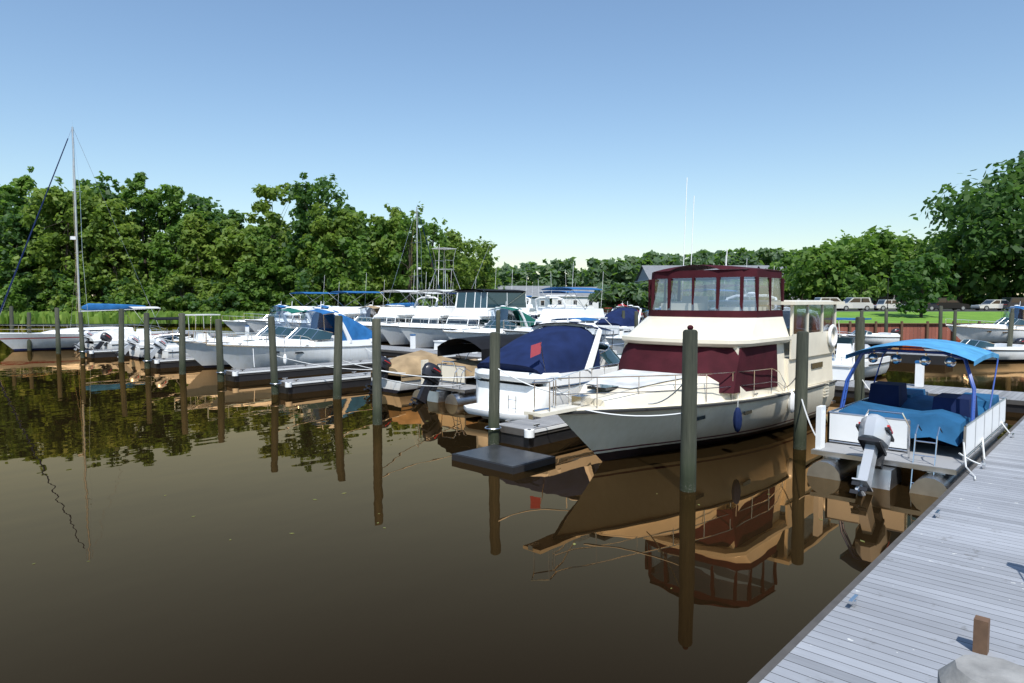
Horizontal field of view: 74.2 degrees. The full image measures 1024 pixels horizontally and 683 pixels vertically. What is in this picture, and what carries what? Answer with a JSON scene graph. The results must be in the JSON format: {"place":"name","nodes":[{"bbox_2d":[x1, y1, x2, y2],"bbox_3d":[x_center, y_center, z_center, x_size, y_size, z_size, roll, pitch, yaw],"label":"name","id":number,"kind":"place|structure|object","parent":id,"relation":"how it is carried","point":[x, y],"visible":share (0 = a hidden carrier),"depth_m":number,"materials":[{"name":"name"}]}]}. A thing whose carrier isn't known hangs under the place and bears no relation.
{"place":"outdoors","nodes":[
{"label":"outdoors","id":0,"kind":"place"},
{"bbox_2d":[0,325,1023,682],"bbox_3d":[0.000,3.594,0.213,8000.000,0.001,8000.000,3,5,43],"label":"water","id":1,"kind":"structure","parent":0,"point":[742,563],"depth_m":10.25,"materials":[{"name":"brown liquid"}]},
{"bbox_2d":[0,124,168,350],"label":"sailboat","id":2,"kind":"object","parent":1,"relation":"on","point":[46,340],"visible":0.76,"depth_m":51.19,"materials":[{"name":"silver metal"}]},
{"bbox_2d":[79,349,129,357],"bbox_3d":[-22.572,0.511,48.174,1.320,0.605,14.320,3,5,43],"label":"finger dock","id":3,"kind":"object","parent":1,"relation":"on","point":[97,353],"visible":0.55,"depth_m":43.48,"materials":[{"name":"grey wood"}]},
{"bbox_2d":[72,328,173,349],"bbox_3d":[-29.355,-0.118,51.490,2.372,1.828,7.080,3,5,43],"label":"motorboat","id":4,"kind":"object","parent":1,"relation":"on","point":[89,342],"visible":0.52,"depth_m":49.80,"materials":[{"name":"white plastic"}]},
{"bbox_2d":[89,325,190,349],"bbox_3d":[-26.184,-0.084,47.993,2.272,2.175,6.680,3,5,43],"label":"skiff","id":5,"kind":"object","parent":1,"relation":"on","point":[107,337],"visible":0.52,"depth_m":46.28,"materials":[{"name":"white plastic"}]},
{"bbox_2d":[115,317,215,358],"bbox_3d":[-22.438,-0.183,44.227,2.173,2.820,6.280,3,5,43],"label":"skiff","id":6,"kind":"object","parent":1,"relation":"on","point":[135,351],"visible":0.32,"depth_m":42.63,"materials":[{"name":"white fiberglass"},{"name":"stainless steel"},{"name":"rubber"}]},
{"bbox_2d":[143,357,201,368],"bbox_3d":[-14.998,0.917,41.353,1.320,0.605,14.020,3,5,43],"label":"finger dock","id":7,"kind":"object","parent":1,"relation":"on","point":[157,363],"visible":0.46,"depth_m":36.82,"materials":[{"name":"grey wood"}]},
{"bbox_2d":[141,314,219,361],"bbox_3d":[-19.006,-0.130,41.308,2.272,3.060,6.680,3,5,43],"label":"skiff","id":8,"kind":"object","parent":1,"relation":"in","point":[163,352],"visible":0.32,"depth_m":39.59,"materials":[{"name":"white plastic"}]},
{"bbox_2d":[172,301,310,367],"bbox_3d":[-14.109,-0.353,39.224,3.374,3.952,10.613,3,5,43],"label":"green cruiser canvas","id":9,"kind":"object","parent":1,"relation":"on","point":[203,354],"visible":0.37,"depth_m":36.71,"materials":[{"name":"silver plastic"}]},
{"bbox_2d":[222,304,289,334],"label":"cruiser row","id":10,"kind":"object","parent":1,"relation":"on","point":[236,325],"visible":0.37,"depth_m":72.49,"materials":[{"name":"white plastic"}]},
{"bbox_2d":[244,276,339,331],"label":"boat","id":11,"kind":"object","parent":1,"relation":"on","point":[258,324],"visible":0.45,"depth_m":70.77,"materials":[{"name":"white plastic"}]},
{"bbox_2d":[205,301,384,369],"bbox_3d":[-11.344,-0.172,36.181,3.174,3.952,9.913,3,5,43],"label":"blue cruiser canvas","id":12,"kind":"object","parent":1,"relation":"on","point":[313,343],"visible":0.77,"depth_m":35.48,"materials":[{"name":"silver plastic"}]},
{"bbox_2d":[266,304,332,325],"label":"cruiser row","id":13,"kind":"object","parent":1,"relation":"on","point":[323,306],"visible":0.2,"depth_m":68.24,"materials":[{"name":"white plastic"}]},
{"bbox_2d":[270,371,371,393],"bbox_3d":[-4.552,1.504,31.458,1.320,0.605,14.320,3,5,43],"label":"finger dock","id":14,"kind":"object","parent":1,"relation":"on","point":[307,384],"visible":0.48,"depth_m":27.33,"materials":[{"name":"grey wood"}]},
{"bbox_2d":[279,273,384,328],"bbox_3d":[-16.541,-3.412,65.852,4.174,6.901,13.114,3,5,43],"label":"boat","id":15,"kind":"object","parent":1,"relation":"on","point":[350,312],"visible":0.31,"depth_m":64.76,"materials":[{"name":"silver plastic"}]},
{"bbox_2d":[216,354,456,381],"bbox_3d":[-8.371,1.278,35.274,1.320,0.605,13.920,3,5,43],"label":"finger dock","id":16,"kind":"object","parent":1,"relation":"on","point":[249,374],"visible":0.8,"depth_m":32.42,"materials":[{"name":"grey wood"}]},
{"bbox_2d":[307,304,380,326],"bbox_3d":[-14.131,-1.743,62.619,10.513,3.952,3.274,-3,5,-45],"label":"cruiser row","id":17,"kind":"object","parent":1,"relation":"on","point":[371,311],"visible":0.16,"depth_m":63.87,"materials":[{"name":"white plastic"}]},
{"bbox_2d":[347,270,437,342],"bbox_3d":[-10.558,-3.062,59.961,3.874,6.901,11.614,3,5,43],"label":"boat","id":18,"kind":"object","parent":1,"relation":"on","point":[400,313],"visible":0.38,"depth_m":59.06,"materials":[{"name":"white plastic"}]},
{"bbox_2d":[380,207,444,306],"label":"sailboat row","id":19,"kind":"object","parent":1,"relation":"on","point":[400,304],"visible":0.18,"depth_m":82.36,"materials":[{"name":"silver metal"}]},
{"bbox_2d":[364,350,480,393],"bbox_3d":[-3.509,1.247,28.516,2.173,1.828,6.409,3,5,43],"label":"motorboat","id":20,"kind":"object","parent":1,"relation":"in","point":[409,364],"visible":0.4,"depth_m":26.79,"materials":[{"name":"beige fabric"}]},
{"bbox_2d":[410,279,452,306],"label":"boat","id":21,"kind":"object","parent":1,"relation":"on","point":[428,299],"visible":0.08,"depth_m":74.43,"materials":[{"name":"white plastic"}]},
{"bbox_2d":[381,244,489,345],"bbox_3d":[-6.691,-4.059,57.337,6.415,9.202,12.114,3,4,40],"label":"fishing boat","id":22,"kind":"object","parent":1,"relation":"on","point":[393,334],"depth_m":56.14,"materials":[{"name":"silver metal"}]},
{"bbox_2d":[429,281,456,306],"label":"boat","id":23,"kind":"object","parent":1,"relation":"on","point":[448,297],"visible":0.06,"depth_m":74.47,"materials":[{"name":"silver metal"}]},
{"bbox_2d":[33,400,864,588],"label":"floating leaves","id":24,"kind":"object","parent":1,"relation":"on","point":[385,527],"visible":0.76,"depth_m":10.78,"materials":[{"name":"green plant"}]},
{"bbox_2d":[398,269,534,348],"bbox_3d":[-3.114,-2.753,54.760,4.674,6.901,15.114,3,5,43],"label":"motor yacht","id":25,"kind":"object","parent":1,"relation":"on","point":[473,306],"visible":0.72,"depth_m":53.37,"materials":[{"name":"white plastic"}]},
{"bbox_2d":[409,334,524,404],"bbox_3d":[-0.917,1.073,26.300,2.550,2.611,7.677,3,5,43],"label":"motorboat","id":26,"kind":"object","parent":1,"relation":"on","point":[464,392],"visible":0.41,"depth_m":24.95,"materials":[{"name":"aluminium"},{"name":"black canvas"},{"name":"carpet"}]},
{"bbox_2d":[443,301,535,338],"bbox_3d":[-1.359,-1.018,50.426,3.174,3.952,10.013,3,5,43],"label":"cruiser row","id":27,"kind":"object","parent":1,"relation":"on","point":[518,315],"visible":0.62,"depth_m":50.12,"materials":[{"name":"white plastic"}]},
{"bbox_2d":[452,444,555,473],"bbox_3d":[-0.199,2.645,15.248,1.900,0.191,1.400,3,5,43],"label":"float","id":28,"kind":"object","parent":1,"relation":"on","point":[509,460],"visible":0.93,"depth_m":14.97,"materials":[{"name":"grey plastic"}]},
{"bbox_2d":[9,304,1014,492],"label":"pilings","id":29,"kind":"object","parent":1,"relation":"in","point":[688,452],"visible":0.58,"depth_m":19.66,"materials":[{"name":"brown wood"}]},
{"bbox_2d":[526,286,535,312],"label":"boat","id":30,"kind":"object","parent":1,"relation":"on","point":[531,305],"visible":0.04,"depth_m":118.24,"materials":[{"name":"white plastic"}]},
{"bbox_2d":[485,415,577,447],"bbox_3d":[4.829,2.056,22.177,1.420,0.605,15.170,3,5,43],"label":"finger dock","id":31,"kind":"object","parent":1,"relation":"on","point":[527,433],"visible":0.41,"depth_m":17.15,"materials":[{"name":"grey wood"}]},
{"bbox_2d":[464,309,623,421],"bbox_3d":[2.826,0.714,23.540,3.274,3.682,10.413,3,5,43],"label":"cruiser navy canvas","id":32,"kind":"object","parent":1,"relation":"on","point":[552,349],"visible":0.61,"depth_m":20.48,"materials":[{"name":"white plastic"}]},
{"bbox_2d":[529,282,576,319],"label":"boat","id":33,"kind":"object","parent":1,"relation":"on","point":[536,316],"visible":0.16,"depth_m":103.49,"materials":[{"name":"silver plastic"}]},
{"bbox_2d":[503,262,619,348],"bbox_3d":[3.237,-2.322,47.505,3.774,6.901,11.115,3,5,43],"label":"boat","id":34,"kind":"object","parent":1,"relation":"on","point":[547,315],"visible":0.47,"depth_m":47.34,"materials":[{"name":"white plastic"}]},
{"bbox_2d":[532,273,605,322],"bbox_3d":[6.527,-3.490,67.162,4.374,6.901,13.614,3,5,43],"label":"boat","id":35,"kind":"object","parent":1,"relation":"on","point":[538,310],"visible":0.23,"depth_m":64.93,"materials":[{"name":"white plastic"}]},
{"bbox_2d":[551,317,610,347],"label":"boat","id":36,"kind":"object","parent":1,"relation":"on","point":[588,319],"visible":0.05,"depth_m":42.36,"materials":[{"name":"white plastic"}]},
{"bbox_2d":[165,326,1023,682],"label":"floating docks","id":37,"kind":"object","parent":1,"relation":"on","point":[931,592],"visible":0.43,"depth_m":7.43,"materials":[{"name":"grey wood"}]},
{"bbox_2d":[84,334,1010,464],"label":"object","id":38,"kind":"object","parent":37,"relation":"on","point":[737,420],"visible":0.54,"depth_m":16.33,"materials":[{"name":"white plastic"}]},
{"bbox_2d":[937,654,1023,682],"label":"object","id":39,"kind":"object","parent":37,"relation":"on","point":[977,668],"visible":1,"depth_m":2.09,"materials":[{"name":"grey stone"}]},
{"bbox_2d":[595,301,646,334],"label":"boat","id":40,"kind":"object","parent":1,"relation":"in","point":[614,317],"visible":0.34,"depth_m":57.44,"materials":[{"name":"blue fabric"}]},
{"bbox_2d":[605,306,660,352],"bbox_3d":[8.821,-0.518,42.005,3.274,3.952,10.513,3,5,43],"label":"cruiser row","id":41,"kind":"object","parent":1,"relation":"on","point":[618,340],"visible":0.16,"depth_m":38.76,"materials":[{"name":"white plastic"}]},
{"bbox_2d":[523,183,844,461],"bbox_3d":[4.830,-0.992,17.950,4.079,7.751,13.005,3,5,43],"label":"motor yacht","id":42,"kind":"object","parent":1,"relation":"on","point":[746,364],"visible":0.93,"depth_m":17.00,"materials":[{"name":"white plastic"}]},
{"bbox_2d":[681,289,737,309],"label":"boat","id":43,"kind":"object","parent":1,"relation":"on","point":[695,290],"visible":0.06,"depth_m":55.61,"materials":[{"name":"silver metal"}]},
{"bbox_2d":[691,259,776,308],"bbox_3d":[12.222,-1.867,39.852,4.174,6.901,13.114,3,5,43],"label":"boat","id":44,"kind":"object","parent":1,"relation":"on","point":[724,286],"visible":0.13,"depth_m":42.00,"materials":[{"name":"white plastic"}]},
{"bbox_2d":[771,307,833,354],"bbox_3d":[14.729,-0.233,37.206,3.274,3.952,10.513,3,5,43],"label":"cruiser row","id":45,"kind":"object","parent":1,"relation":"on","point":[814,322],"visible":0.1,"depth_m":39.15,"materials":[{"name":"beige plastic"}]},
{"bbox_2d":[824,318,890,379],"bbox_3d":[15.538,0.453,31.498,2.472,3.060,7.808,3,5,43],"label":"motorboat","id":46,"kind":"object","parent":1,"relation":"on","point":[845,346],"visible":0.4,"depth_m":31.24,"materials":[{"name":"white plastic"}]},
{"bbox_2d":[838,328,899,344],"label":"boat","id":47,"kind":"object","parent":1,"relation":"in","point":[878,338],"visible":0.49,"depth_m":55.09,"materials":[{"name":"white plastic"}]},
{"bbox_2d":[833,349,949,364],"bbox_3d":[1.739,-0.260,60.724,64.000,0.516,2.200,3,5,43],"label":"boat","id":48,"kind":"object","parent":1,"relation":"on","point":[937,359],"visible":0.14,"depth_m":39.30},
{"bbox_2d":[807,339,1007,497],"bbox_3d":[8.971,1.508,15.176,2.600,3.012,7.922,3,5,43],"label":"pontoon boat","id":49,"kind":"object","parent":1,"relation":"on","point":[882,434],"visible":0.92,"depth_m":14.11,"materials":[{"name":"fabric"}]},
{"bbox_2d":[924,338,1023,361],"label":"motorboat","id":50,"kind":"object","parent":1,"relation":"on","point":[1015,352],"visible":0.38,"depth_m":40.31,"materials":[{"name":"white plastic"}]},
{"bbox_2d":[945,301,1023,343],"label":"motorboat","id":51,"kind":"object","parent":1,"relation":"on","point":[996,331],"visible":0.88,"depth_m":57.78,"materials":[{"name":"white plastic"}]},
{"bbox_2d":[0,0,1023,295],"label":"sky","id":52,"kind":"structure","parent":0,"point":[538,130],"materials":[{"name":"blue"}]},
{"bbox_2d":[599,303,1009,339],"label":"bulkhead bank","id":53,"kind":"structure","parent":0,"point":[911,325],"depth_m":68.73,"materials":[{"name":"green plant"}]},
{"bbox_2d":[635,265,768,284],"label":"building","id":54,"kind":"structure","parent":53,"relation":"on","point":[645,273],"depth_m":148.00,"materials":[{"name":"white"}]},
{"bbox_2d":[758,266,819,305],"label":"barn wing","id":55,"kind":"structure","parent":53,"relation":"on","point":[762,267],"depth_m":139.26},
{"bbox_2d":[811,297,852,310],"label":"car","id":56,"kind":"object","parent":53,"relation":"on","point":[845,307],"visible":0.69,"depth_m":86.99,"materials":[{"name":"white paint"}]},
{"bbox_2d":[841,297,873,310],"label":"car","id":57,"kind":"object","parent":53,"relation":"on","point":[861,303],"visible":0.85,"depth_m":87.39,"materials":[{"name":"white paint"}]},
{"bbox_2d":[873,300,905,310],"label":"car","id":58,"kind":"object","parent":53,"relation":"on","point":[881,305],"visible":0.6,"depth_m":87.80,"materials":[{"name":"white paint"}]},
{"bbox_2d":[761,225,1023,306],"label":"trees","id":59,"kind":"object","parent":53,"relation":"on","point":[844,267],"visible":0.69,"depth_m":105.78,"materials":[{"name":"green plant"}]},
{"bbox_2d":[870,273,920,303],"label":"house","id":60,"kind":"structure","parent":53,"relation":"on","point":[892,297],"depth_m":113.77,"materials":[{"name":"white"}]},
{"bbox_2d":[899,300,938,310],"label":"car","id":61,"kind":"object","parent":53,"relation":"on","point":[930,307],"visible":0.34,"depth_m":86.99,"materials":[{"name":"grey paint"}]},
{"bbox_2d":[931,297,969,310],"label":"car","id":62,"kind":"object","parent":53,"relation":"on","point":[944,302],"visible":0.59,"depth_m":87.39,"materials":[{"name":"black paint"}]},
{"bbox_2d":[889,150,1023,316],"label":"trees","id":63,"kind":"object","parent":53,"relation":"on","point":[981,214],"visible":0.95,"depth_m":94.50,"materials":[{"name":"green plant"}]},
{"bbox_2d":[971,300,1008,310],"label":"car","id":64,"kind":"object","parent":53,"relation":"on","point":[986,305],"visible":0.86,"depth_m":87.80,"materials":[{"name":"white paint"}]},
{"bbox_2d":[1001,297,1023,310],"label":"car","id":65,"kind":"object","parent":53,"relation":"on","point":[1011,301],"visible":0.56,"depth_m":87.00,"materials":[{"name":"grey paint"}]},
{"label":"ground","id":66,"kind":"structure","parent":0,"visible":0},
{"bbox_2d":[0,310,275,325],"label":"grass","id":67,"kind":"structure","parent":66,"relation":"on","point":[95,318],"depth_m":100.73,"materials":[{"name":"green plant"}]},
{"bbox_2d":[0,166,505,313],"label":"trees","id":68,"kind":"object","parent":66,"relation":"on","point":[205,258],"visible":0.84,"depth_m":108.24,"materials":[{"name":"green leaves"},{"name":"bark"}]},
{"bbox_2d":[494,286,550,310],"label":"creek house","id":69,"kind":"structure","parent":66,"relation":"on","point":[535,294],"depth_m":172.03,"materials":[{"name":"white"}]},
{"bbox_2d":[551,287,598,308],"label":"boat","id":70,"kind":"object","parent":66,"relation":"on","point":[583,298],"depth_m":175.87,"materials":[{"name":"white"}]},
{"bbox_2d":[476,247,840,309],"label":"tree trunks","id":71,"kind":"object","parent":66,"relation":"on","point":[617,279],"visible":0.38,"depth_m":186.92,"materials":[{"name":"green plant"}]}
]}

